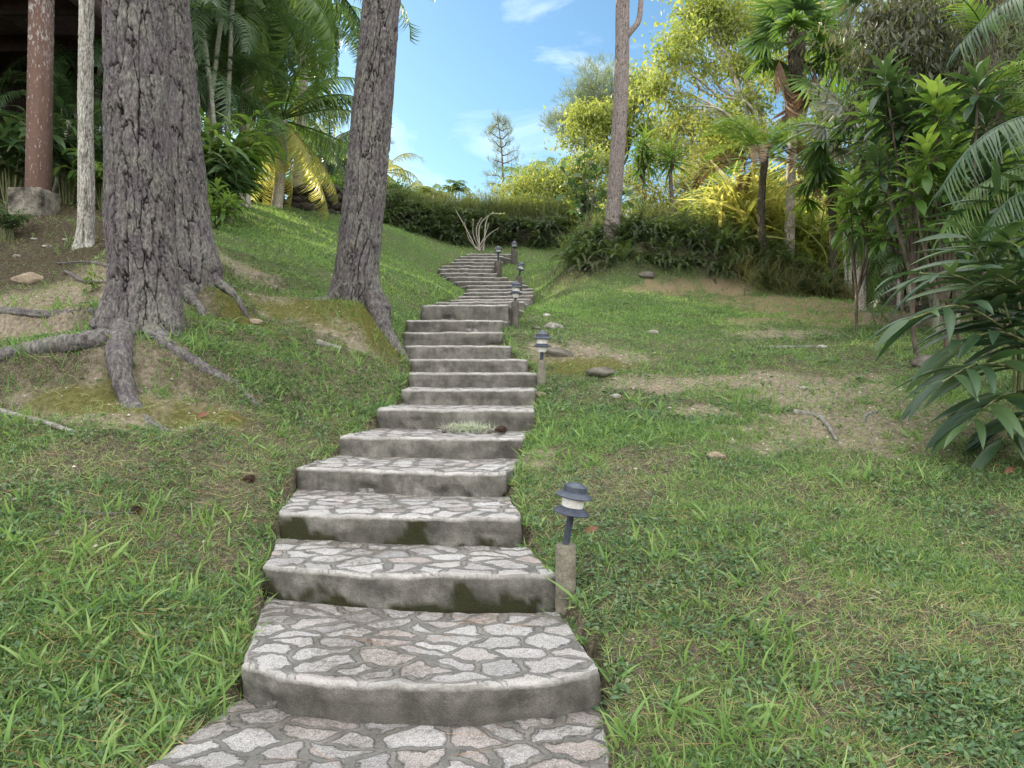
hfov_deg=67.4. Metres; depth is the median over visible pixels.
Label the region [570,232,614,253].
fern
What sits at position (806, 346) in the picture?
fallen branch
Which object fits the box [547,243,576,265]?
fern
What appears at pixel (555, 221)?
fern
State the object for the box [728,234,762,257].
fern
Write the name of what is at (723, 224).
fern
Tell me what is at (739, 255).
fern
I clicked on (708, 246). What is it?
fern
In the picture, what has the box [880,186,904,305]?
slim tree
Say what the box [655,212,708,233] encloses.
fern
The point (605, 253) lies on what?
fern
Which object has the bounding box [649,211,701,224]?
fern
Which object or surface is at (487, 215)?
fern
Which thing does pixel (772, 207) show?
strap leaf clump
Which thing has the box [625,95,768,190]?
broadleaf tree
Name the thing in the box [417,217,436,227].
fern
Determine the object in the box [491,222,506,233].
fern
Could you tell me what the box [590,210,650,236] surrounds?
fern
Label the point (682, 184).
wild shrub
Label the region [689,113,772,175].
wild shrub
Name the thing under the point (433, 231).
fern
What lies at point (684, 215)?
fern
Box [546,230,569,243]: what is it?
fern
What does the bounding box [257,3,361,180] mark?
tall palm
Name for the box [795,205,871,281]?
strap leaf clump
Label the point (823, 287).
fern
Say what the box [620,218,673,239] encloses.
fern
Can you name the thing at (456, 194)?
wild shrub
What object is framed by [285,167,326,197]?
garden shrub
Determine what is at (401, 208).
fern
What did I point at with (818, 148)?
fan palm
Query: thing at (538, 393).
rock
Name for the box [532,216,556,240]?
fern
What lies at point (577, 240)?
fern
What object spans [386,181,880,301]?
tall grass
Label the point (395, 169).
coconut palm
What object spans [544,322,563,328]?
rock
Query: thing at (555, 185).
wild shrub
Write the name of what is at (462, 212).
fern
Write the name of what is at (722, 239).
fern
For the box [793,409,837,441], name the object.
fallen branch
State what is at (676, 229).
fern
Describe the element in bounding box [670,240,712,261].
fern
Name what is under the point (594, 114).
broadleaf tree
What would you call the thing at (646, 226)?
fern
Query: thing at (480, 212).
fern
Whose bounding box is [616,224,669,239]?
fern
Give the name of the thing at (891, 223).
broadleaf shrub
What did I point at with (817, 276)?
fern
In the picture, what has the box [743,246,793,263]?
fern
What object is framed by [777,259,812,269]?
fern
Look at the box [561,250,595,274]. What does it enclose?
fern
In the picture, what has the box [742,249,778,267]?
fern
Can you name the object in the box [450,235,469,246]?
fern
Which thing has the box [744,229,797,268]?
fern
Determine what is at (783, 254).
fern
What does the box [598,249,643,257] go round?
fern
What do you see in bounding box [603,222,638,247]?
fern
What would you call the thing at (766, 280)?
fern
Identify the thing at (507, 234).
fern
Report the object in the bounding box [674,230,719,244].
fern
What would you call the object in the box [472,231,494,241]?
fern
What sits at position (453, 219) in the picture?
fern
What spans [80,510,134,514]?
twig
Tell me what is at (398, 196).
fern
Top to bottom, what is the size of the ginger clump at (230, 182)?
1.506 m
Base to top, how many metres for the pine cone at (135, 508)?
0.071 m
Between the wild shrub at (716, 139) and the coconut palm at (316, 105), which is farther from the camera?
the wild shrub at (716, 139)
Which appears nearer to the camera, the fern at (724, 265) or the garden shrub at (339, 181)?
the fern at (724, 265)
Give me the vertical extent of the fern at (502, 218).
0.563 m
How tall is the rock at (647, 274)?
0.186 m
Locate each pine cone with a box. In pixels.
[129,505,142,514]
[242,474,255,481]
[495,425,507,433]
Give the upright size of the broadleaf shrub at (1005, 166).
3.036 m
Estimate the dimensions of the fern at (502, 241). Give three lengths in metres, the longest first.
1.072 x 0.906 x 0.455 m
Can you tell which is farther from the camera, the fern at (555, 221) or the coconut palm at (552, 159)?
the coconut palm at (552, 159)
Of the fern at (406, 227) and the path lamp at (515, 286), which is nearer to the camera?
the path lamp at (515, 286)
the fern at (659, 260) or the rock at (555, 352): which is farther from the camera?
the fern at (659, 260)
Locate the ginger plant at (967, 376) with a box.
[867,140,1023,471]
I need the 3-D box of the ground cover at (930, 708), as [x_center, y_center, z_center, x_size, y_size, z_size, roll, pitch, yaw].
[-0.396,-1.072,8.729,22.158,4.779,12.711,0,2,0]
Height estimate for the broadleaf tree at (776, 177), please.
4.443 m
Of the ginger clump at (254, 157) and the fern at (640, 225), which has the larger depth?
the fern at (640, 225)
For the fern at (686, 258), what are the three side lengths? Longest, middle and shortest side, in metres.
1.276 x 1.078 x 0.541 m
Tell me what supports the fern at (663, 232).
on the ground at (92, 365)
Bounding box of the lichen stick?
[434,418,497,433]
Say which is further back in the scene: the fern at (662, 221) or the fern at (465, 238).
the fern at (465, 238)
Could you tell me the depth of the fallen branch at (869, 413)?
7.09 m
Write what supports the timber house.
on the ground at (92, 365)
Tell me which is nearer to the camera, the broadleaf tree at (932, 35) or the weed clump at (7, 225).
the weed clump at (7, 225)
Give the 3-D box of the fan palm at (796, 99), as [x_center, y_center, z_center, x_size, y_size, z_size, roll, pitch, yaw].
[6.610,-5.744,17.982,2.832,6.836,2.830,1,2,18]
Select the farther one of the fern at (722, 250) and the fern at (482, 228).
the fern at (482, 228)
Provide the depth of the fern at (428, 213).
25.13 m
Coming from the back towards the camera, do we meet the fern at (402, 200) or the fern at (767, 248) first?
the fern at (402, 200)
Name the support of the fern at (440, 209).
attached to the hedge at (523, 235)
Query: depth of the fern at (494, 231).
25.73 m
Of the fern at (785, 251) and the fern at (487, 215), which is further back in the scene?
the fern at (487, 215)
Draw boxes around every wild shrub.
[387,173,418,198]
[426,185,485,203]
[471,184,504,202]
[481,153,559,217]
[514,155,604,231]
[556,136,635,228]
[603,164,683,219]
[646,135,743,218]
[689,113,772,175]
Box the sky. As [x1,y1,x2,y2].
[99,0,966,237]
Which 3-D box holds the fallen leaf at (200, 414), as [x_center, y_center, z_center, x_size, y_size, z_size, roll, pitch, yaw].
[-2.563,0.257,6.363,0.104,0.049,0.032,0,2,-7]
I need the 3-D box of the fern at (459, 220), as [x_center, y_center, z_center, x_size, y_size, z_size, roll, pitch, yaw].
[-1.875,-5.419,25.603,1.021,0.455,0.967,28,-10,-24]
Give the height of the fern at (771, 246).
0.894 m
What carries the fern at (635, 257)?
on the ground at (92, 365)
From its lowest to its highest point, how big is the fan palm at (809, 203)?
3.124 m
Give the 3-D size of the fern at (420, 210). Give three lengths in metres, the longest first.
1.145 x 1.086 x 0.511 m
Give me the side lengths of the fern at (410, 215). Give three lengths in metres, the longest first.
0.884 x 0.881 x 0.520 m
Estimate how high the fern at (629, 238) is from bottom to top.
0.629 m
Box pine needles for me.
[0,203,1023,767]
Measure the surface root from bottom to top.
0.383 m
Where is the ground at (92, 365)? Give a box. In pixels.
[0,199,1023,767]
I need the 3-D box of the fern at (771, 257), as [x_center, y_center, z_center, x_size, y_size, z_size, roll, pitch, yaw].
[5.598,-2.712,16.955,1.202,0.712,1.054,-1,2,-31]
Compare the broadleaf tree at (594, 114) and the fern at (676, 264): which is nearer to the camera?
the fern at (676, 264)
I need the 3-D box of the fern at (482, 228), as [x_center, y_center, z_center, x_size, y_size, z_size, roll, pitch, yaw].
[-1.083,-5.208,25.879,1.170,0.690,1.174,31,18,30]
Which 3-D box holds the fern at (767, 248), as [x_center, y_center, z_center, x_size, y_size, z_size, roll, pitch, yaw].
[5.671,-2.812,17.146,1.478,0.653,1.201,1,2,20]
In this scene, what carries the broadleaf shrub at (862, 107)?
on the ground at (92, 365)
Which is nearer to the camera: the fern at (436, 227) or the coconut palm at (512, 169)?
the fern at (436, 227)
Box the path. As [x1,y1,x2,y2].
[147,698,609,767]
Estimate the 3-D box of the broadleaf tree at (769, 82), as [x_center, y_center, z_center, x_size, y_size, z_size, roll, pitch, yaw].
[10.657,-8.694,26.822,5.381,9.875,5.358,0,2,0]
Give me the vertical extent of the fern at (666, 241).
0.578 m
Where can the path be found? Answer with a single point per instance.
(246, 733)
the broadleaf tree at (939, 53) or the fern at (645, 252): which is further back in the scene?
the fern at (645, 252)
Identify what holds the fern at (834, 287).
on the ground at (92, 365)
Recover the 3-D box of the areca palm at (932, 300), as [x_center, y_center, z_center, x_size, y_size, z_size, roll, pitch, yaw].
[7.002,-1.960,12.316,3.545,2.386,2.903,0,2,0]
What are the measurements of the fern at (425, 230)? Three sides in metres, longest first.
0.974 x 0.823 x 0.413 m
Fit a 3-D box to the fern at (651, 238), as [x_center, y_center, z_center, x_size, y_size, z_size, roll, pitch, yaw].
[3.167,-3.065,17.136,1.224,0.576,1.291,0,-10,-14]
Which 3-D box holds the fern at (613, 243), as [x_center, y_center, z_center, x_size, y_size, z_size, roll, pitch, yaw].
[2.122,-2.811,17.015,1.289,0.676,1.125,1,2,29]
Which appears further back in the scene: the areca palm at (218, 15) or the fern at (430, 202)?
the fern at (430, 202)
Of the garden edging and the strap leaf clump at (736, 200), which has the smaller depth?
the garden edging
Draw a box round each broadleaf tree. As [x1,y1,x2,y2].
[202,103,337,174]
[295,113,347,172]
[542,59,683,164]
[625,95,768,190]
[628,0,801,189]
[727,148,851,261]
[752,0,866,188]
[800,0,1023,304]
[810,12,954,186]
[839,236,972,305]
[861,0,969,98]
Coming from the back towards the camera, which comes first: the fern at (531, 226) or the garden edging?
the fern at (531, 226)
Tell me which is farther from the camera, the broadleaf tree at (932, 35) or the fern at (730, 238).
the broadleaf tree at (932, 35)
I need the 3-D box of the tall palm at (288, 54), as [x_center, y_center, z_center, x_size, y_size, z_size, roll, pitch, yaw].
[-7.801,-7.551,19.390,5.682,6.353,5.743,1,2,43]
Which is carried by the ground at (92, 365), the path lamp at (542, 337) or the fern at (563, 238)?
the path lamp at (542, 337)
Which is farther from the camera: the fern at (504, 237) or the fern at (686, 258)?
the fern at (504, 237)
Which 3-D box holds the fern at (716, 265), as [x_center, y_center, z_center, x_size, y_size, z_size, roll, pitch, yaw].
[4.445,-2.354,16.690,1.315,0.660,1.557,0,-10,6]
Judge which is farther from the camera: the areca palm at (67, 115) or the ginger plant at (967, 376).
the areca palm at (67, 115)
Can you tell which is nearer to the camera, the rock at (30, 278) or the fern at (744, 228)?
the rock at (30, 278)
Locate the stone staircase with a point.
(431, 516)
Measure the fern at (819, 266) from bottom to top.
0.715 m
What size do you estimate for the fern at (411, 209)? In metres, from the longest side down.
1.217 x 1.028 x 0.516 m
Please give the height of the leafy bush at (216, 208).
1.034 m
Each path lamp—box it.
[494,246,502,276]
[509,280,521,329]
[511,241,517,264]
[516,262,524,290]
[533,329,551,387]
[553,482,592,616]
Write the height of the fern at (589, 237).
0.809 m
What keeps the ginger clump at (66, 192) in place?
on the ground at (92, 365)
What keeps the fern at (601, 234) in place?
on the ground at (92, 365)
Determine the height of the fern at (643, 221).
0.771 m
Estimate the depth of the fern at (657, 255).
16.40 m
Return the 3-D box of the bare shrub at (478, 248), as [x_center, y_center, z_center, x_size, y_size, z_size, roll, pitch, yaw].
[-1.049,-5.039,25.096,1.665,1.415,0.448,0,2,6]
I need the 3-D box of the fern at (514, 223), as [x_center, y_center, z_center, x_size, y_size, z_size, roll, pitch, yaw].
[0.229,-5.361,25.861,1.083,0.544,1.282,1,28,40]
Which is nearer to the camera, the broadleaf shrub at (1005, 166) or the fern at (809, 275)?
the broadleaf shrub at (1005, 166)
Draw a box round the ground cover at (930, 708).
[0,198,1023,767]
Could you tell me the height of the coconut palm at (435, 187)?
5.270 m
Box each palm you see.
[0,16,202,197]
[0,69,102,200]
[190,0,326,163]
[190,0,358,207]
[193,0,300,122]
[199,0,323,145]
[201,19,393,219]
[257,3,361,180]
[263,107,395,182]
[264,0,433,185]
[387,153,423,192]
[403,180,431,192]
[417,183,447,197]
[491,161,550,197]
[529,155,577,172]
[734,0,859,261]
[785,157,876,283]
[789,81,914,303]
[810,0,951,95]
[821,188,1023,331]
[831,220,879,310]
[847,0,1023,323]
[924,0,1023,268]
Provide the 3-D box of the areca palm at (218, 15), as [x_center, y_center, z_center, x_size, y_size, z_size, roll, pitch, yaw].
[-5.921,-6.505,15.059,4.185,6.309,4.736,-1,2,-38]
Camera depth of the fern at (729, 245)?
17.05 m
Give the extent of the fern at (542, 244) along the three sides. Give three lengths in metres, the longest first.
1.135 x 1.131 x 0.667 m
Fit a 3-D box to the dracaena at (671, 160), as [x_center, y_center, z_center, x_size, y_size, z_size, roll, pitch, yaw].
[4.755,-5.626,22.805,1.662,3.959,1.749,0,2,0]
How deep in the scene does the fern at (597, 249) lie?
16.76 m
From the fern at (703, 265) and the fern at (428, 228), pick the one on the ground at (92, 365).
the fern at (703, 265)
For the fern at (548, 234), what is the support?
attached to the hedge at (523, 235)
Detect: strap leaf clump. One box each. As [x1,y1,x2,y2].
[659,159,812,231]
[674,131,826,244]
[701,170,824,244]
[741,178,872,287]
[750,174,871,286]
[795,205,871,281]
[796,170,855,274]
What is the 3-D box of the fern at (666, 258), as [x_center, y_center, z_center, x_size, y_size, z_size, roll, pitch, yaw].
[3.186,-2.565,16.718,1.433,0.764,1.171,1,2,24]
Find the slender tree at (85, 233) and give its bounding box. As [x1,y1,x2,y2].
[72,0,94,249]
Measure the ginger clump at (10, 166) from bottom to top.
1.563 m
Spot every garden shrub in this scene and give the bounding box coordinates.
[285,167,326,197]
[310,167,345,190]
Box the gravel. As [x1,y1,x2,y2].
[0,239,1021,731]
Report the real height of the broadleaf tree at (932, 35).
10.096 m
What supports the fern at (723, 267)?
on the ground at (92, 365)
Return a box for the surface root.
[55,261,106,283]
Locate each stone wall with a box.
[251,180,342,214]
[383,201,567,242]
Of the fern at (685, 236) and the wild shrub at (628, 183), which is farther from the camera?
the wild shrub at (628, 183)
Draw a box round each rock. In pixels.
[10,272,43,284]
[249,318,262,324]
[535,391,546,396]
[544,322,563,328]
[544,347,572,356]
[586,367,615,376]
[610,394,620,397]
[638,271,655,277]
[705,451,726,458]
[911,354,948,367]
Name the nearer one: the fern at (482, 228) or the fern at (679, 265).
the fern at (679, 265)
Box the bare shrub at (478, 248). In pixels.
[455,209,504,250]
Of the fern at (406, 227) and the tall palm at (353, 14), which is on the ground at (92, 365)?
the tall palm at (353, 14)
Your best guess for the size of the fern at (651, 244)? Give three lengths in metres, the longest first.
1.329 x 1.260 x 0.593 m
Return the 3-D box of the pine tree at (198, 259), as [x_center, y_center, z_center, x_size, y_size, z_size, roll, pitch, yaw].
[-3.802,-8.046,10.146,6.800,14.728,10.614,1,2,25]
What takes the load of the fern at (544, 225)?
attached to the hedge at (523, 235)
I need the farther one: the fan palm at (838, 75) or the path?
the fan palm at (838, 75)
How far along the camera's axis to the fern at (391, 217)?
24.10 m
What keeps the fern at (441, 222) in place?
attached to the hedge at (523, 235)
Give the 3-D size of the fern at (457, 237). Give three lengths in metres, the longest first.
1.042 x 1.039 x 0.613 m
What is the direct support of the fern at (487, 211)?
attached to the hedge at (523, 235)
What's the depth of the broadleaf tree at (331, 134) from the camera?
37.58 m
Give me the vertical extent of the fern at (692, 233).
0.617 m
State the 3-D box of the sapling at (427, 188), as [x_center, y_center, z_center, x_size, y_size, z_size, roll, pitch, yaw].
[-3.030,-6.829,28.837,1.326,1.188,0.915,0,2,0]
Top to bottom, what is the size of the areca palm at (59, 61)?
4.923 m
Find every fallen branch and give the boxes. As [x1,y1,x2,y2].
[0,408,78,433]
[316,339,340,350]
[758,345,817,347]
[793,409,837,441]
[862,410,877,422]
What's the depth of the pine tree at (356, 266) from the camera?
9.84 m
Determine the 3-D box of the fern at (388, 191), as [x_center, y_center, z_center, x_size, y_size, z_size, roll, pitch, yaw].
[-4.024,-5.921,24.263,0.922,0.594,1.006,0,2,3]
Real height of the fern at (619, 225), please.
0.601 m
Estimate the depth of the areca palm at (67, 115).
12.90 m
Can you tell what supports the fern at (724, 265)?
on the ground at (92, 365)
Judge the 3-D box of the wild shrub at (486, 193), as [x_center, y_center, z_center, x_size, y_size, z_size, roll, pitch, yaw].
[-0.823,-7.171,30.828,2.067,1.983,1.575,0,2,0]
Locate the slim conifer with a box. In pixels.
[480,108,525,196]
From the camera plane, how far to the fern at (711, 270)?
16.35 m
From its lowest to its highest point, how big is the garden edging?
0.240 m
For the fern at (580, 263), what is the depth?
16.73 m
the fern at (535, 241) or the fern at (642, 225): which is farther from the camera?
the fern at (535, 241)
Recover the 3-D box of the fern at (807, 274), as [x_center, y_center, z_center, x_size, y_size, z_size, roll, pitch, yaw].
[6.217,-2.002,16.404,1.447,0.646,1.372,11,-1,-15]
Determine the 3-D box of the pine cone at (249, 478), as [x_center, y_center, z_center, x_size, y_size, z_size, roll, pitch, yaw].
[-1.910,0.688,5.575,0.096,0.077,0.077,0,2,0]
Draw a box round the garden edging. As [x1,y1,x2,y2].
[898,304,965,315]
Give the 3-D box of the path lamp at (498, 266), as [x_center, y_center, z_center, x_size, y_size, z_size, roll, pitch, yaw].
[-0.370,-3.171,20.822,0.233,1.152,0.232,0,2,0]
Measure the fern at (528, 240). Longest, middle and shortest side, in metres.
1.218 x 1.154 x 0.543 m
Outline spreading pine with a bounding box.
[535,49,638,186]
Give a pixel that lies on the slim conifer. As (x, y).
(500, 146)
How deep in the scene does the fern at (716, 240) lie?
16.96 m
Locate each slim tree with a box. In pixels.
[821,167,875,294]
[821,170,858,295]
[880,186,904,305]
[887,202,916,305]
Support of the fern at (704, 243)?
on the ground at (92, 365)
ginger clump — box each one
[0,92,102,203]
[0,114,100,203]
[52,139,103,209]
[199,101,300,224]
[201,127,258,221]
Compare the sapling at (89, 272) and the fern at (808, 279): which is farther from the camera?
the fern at (808, 279)
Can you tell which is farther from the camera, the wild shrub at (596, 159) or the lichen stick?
the wild shrub at (596, 159)
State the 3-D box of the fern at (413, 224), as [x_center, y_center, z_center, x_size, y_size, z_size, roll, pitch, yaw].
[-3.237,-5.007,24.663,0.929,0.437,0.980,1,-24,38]
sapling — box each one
[78,264,103,296]
[417,187,446,199]
[438,179,470,197]
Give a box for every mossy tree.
[871,166,900,305]
[961,0,1008,333]
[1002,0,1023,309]
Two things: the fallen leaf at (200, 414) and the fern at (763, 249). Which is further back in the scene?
the fern at (763, 249)
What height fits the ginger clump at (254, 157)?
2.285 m
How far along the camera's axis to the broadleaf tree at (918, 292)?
19.39 m
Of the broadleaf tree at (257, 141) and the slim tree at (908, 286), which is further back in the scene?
the broadleaf tree at (257, 141)
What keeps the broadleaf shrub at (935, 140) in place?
on the ground at (92, 365)
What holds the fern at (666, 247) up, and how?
on the ground at (92, 365)
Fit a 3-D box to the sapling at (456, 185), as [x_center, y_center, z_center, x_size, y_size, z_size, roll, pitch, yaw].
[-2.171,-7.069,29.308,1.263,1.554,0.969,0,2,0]
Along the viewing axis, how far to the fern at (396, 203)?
24.30 m
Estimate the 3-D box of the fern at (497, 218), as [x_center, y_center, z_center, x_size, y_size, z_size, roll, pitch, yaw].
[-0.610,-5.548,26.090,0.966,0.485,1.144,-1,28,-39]
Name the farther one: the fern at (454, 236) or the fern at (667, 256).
the fern at (454, 236)
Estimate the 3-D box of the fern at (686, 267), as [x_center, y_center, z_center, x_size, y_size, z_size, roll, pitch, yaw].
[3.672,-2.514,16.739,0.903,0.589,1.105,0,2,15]
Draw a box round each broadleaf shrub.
[823,163,894,332]
[841,97,936,336]
[848,45,960,356]
[869,163,1006,353]
[882,73,983,347]
[919,127,1023,328]
[937,54,1023,368]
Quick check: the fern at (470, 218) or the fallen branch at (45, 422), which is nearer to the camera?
the fallen branch at (45, 422)
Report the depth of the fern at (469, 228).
25.63 m
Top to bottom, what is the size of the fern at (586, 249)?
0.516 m
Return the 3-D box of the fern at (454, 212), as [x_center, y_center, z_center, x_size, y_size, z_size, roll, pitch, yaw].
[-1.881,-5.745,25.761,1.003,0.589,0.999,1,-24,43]
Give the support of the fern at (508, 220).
attached to the hedge at (523, 235)
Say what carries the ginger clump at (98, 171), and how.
on the ground at (92, 365)
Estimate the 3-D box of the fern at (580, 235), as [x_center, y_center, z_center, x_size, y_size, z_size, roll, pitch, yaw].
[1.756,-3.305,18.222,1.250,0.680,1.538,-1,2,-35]
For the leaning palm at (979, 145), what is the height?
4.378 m
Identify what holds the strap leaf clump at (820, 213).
on the ground at (92, 365)
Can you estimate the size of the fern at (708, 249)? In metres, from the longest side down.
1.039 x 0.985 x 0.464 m
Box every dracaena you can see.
[623,122,663,201]
[629,191,654,216]
[647,127,699,214]
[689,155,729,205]
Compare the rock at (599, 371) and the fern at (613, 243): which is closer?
the rock at (599, 371)
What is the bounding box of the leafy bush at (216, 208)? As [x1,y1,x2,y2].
[207,177,244,230]
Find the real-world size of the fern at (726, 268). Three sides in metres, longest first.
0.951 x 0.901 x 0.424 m
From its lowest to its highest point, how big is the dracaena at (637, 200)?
1.970 m
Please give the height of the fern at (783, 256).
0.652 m
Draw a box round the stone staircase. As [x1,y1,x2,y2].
[241,253,602,726]
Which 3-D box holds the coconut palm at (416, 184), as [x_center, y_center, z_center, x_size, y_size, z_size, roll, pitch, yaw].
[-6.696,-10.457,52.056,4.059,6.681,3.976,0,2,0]
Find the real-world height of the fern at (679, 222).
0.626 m
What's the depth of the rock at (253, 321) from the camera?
8.93 m
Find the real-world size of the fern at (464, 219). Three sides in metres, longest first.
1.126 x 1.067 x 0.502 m
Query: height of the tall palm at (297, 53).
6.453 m
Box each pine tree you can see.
[0,0,261,431]
[168,0,249,318]
[310,0,408,359]
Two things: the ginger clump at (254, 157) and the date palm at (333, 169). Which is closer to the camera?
the ginger clump at (254, 157)
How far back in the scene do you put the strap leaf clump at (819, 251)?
18.11 m
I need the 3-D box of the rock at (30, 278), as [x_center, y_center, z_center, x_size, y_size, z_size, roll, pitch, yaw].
[-5.931,-1.282,9.474,0.454,0.206,0.332,0,2,0]
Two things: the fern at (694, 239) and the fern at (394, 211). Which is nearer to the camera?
the fern at (694, 239)
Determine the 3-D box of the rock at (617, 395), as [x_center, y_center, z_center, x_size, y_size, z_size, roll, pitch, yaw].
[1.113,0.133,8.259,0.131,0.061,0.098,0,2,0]
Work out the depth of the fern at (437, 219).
25.28 m
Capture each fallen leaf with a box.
[197,412,208,417]
[585,526,598,533]
[1004,467,1014,472]
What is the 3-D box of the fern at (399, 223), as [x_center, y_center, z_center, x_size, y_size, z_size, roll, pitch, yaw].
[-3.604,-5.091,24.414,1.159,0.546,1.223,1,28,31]
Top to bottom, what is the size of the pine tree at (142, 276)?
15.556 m
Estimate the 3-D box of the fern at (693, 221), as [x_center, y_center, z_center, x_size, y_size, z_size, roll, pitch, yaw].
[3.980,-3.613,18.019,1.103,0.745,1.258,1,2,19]
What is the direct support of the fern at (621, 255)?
on the ground at (92, 365)
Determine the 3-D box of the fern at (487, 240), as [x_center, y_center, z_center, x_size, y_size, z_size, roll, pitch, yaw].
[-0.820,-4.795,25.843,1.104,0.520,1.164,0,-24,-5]
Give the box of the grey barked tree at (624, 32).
[602,0,642,244]
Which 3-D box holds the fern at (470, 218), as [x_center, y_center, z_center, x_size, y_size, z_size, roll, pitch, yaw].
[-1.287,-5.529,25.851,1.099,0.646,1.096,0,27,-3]
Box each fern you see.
[383,214,398,222]
[385,210,401,225]
[386,189,396,200]
[386,194,410,214]
[386,204,411,217]
[386,209,404,223]
[386,216,411,231]
[388,201,415,213]
[391,191,414,205]
[392,191,410,202]
[395,218,423,234]
[399,201,417,226]
[403,218,422,230]
[404,208,424,218]
[409,219,436,233]
[414,202,430,214]
[415,214,438,225]
[417,204,446,220]
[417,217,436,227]
[417,225,431,237]
[419,200,440,214]
[421,216,449,232]
[423,225,446,236]
[425,205,446,218]
[427,201,455,214]
[427,211,452,224]
[427,218,456,231]
[428,228,451,242]
[430,228,457,238]
[436,213,454,224]
[436,222,461,232]
[437,230,464,240]
[440,229,464,245]
[441,217,474,235]
[444,210,465,224]
[444,215,461,224]
[445,203,467,215]
[450,216,475,224]
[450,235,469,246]
[452,205,472,224]
[454,230,478,244]
[455,222,478,236]
[459,211,485,225]
[464,215,493,229]
[470,203,495,213]
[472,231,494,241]
[473,205,495,220]
[473,224,492,235]
[475,209,496,222]
[479,230,501,243]
[482,212,505,232]
[483,224,503,239]
[487,214,514,232]
[490,232,514,243]
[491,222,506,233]
[491,236,510,245]
[494,224,516,235]
[500,215,533,238]
[500,217,518,231]
[501,226,523,240]
[507,229,528,242]
[513,233,541,246]
[518,217,540,228]
[519,218,542,234]
[520,224,547,240]
[525,234,554,247]
[525,235,552,247]
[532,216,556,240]
[533,217,561,232]
[536,225,564,244]
[536,236,553,248]
[542,243,586,276]
[543,214,569,232]
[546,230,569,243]
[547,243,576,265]
[551,215,570,233]
[554,235,581,258]
[554,240,582,254]
[555,225,603,260]
[555,255,601,276]
[559,229,587,244]
[561,226,600,247]
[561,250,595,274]
[562,241,602,254]
[564,232,599,245]
[568,220,603,237]
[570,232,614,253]
[571,245,615,274]
[571,247,605,260]
[572,221,601,243]
[576,241,613,259]
[581,230,638,252]
[582,248,639,273]
[587,238,632,266]
[588,237,653,274]
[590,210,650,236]
[592,228,612,239]
[594,220,649,241]
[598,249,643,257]
[599,208,669,237]
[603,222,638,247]
[608,248,669,268]
[612,227,643,238]
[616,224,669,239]
[619,230,654,249]
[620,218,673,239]
[621,220,648,234]
[623,212,658,240]
[623,213,672,241]
[628,236,676,253]
[629,220,672,237]
[630,238,691,262]
[633,249,673,271]
[633,253,686,279]
[634,214,678,240]
[634,217,688,234]
[635,230,681,249]
[639,244,678,267]
[640,246,692,267]
[645,255,680,265]
[646,214,687,225]
[647,239,682,249]
[648,253,704,270]
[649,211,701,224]
[649,235,686,250]
[651,216,684,231]
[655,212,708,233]
[655,252,702,273]
[657,219,697,233]
[663,209,707,238]
[664,219,701,247]
[665,255,700,275]
[668,230,707,254]
[670,215,703,235]
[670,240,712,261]
[674,225,714,246]
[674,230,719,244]
[675,252,707,264]
[678,216,715,239]
[681,259,734,277]
[682,252,732,267]
[683,232,731,246]
[685,237,723,251]
[687,114,852,253]
[688,237,719,253]
[691,256,748,272]
[695,220,735,239]
[697,234,745,260]
[698,220,745,240]
[701,223,753,252]
[707,219,756,246]
[707,234,750,255]
[707,243,739,259]
[707,269,723,282]
[710,242,755,255]
[713,255,750,277]
[716,255,740,275]
[719,265,738,277]
[720,241,744,249]
[723,245,758,254]
[723,245,762,266]
[725,251,769,268]
[725,262,750,282]
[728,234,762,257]
[731,232,793,257]
[733,233,789,266]
[742,241,800,255]
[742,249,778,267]
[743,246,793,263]
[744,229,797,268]
[744,263,805,296]
[750,237,805,267]
[750,252,794,269]
[751,245,800,267]
[753,248,797,270]
[753,249,806,270]
[756,248,809,267]
[765,273,790,292]
[774,263,842,292]
[775,244,814,263]
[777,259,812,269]
[786,271,832,285]
[788,267,837,286]
[788,269,808,295]
[789,273,852,297]
[793,261,829,282]
[800,283,846,294]
[801,275,852,297]
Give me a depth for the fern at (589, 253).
16.97 m
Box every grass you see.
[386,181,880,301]
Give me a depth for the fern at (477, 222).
25.75 m
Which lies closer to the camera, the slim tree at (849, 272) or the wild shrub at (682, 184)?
the slim tree at (849, 272)
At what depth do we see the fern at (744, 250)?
17.07 m
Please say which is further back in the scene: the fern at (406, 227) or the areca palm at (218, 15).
the fern at (406, 227)
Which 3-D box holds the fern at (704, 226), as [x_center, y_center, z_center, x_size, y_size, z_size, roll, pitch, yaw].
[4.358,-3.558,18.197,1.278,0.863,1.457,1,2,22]
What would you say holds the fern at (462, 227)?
attached to the hedge at (523, 235)
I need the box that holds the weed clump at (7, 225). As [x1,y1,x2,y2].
[0,201,39,240]
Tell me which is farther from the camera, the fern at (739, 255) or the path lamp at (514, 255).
the path lamp at (514, 255)
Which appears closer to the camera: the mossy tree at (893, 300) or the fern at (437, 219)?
the mossy tree at (893, 300)
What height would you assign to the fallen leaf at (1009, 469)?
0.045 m
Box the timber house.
[0,0,225,216]
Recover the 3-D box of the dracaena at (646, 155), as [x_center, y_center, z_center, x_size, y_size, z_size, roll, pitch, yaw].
[3.965,-5.849,23.367,1.552,4.028,1.335,0,2,0]

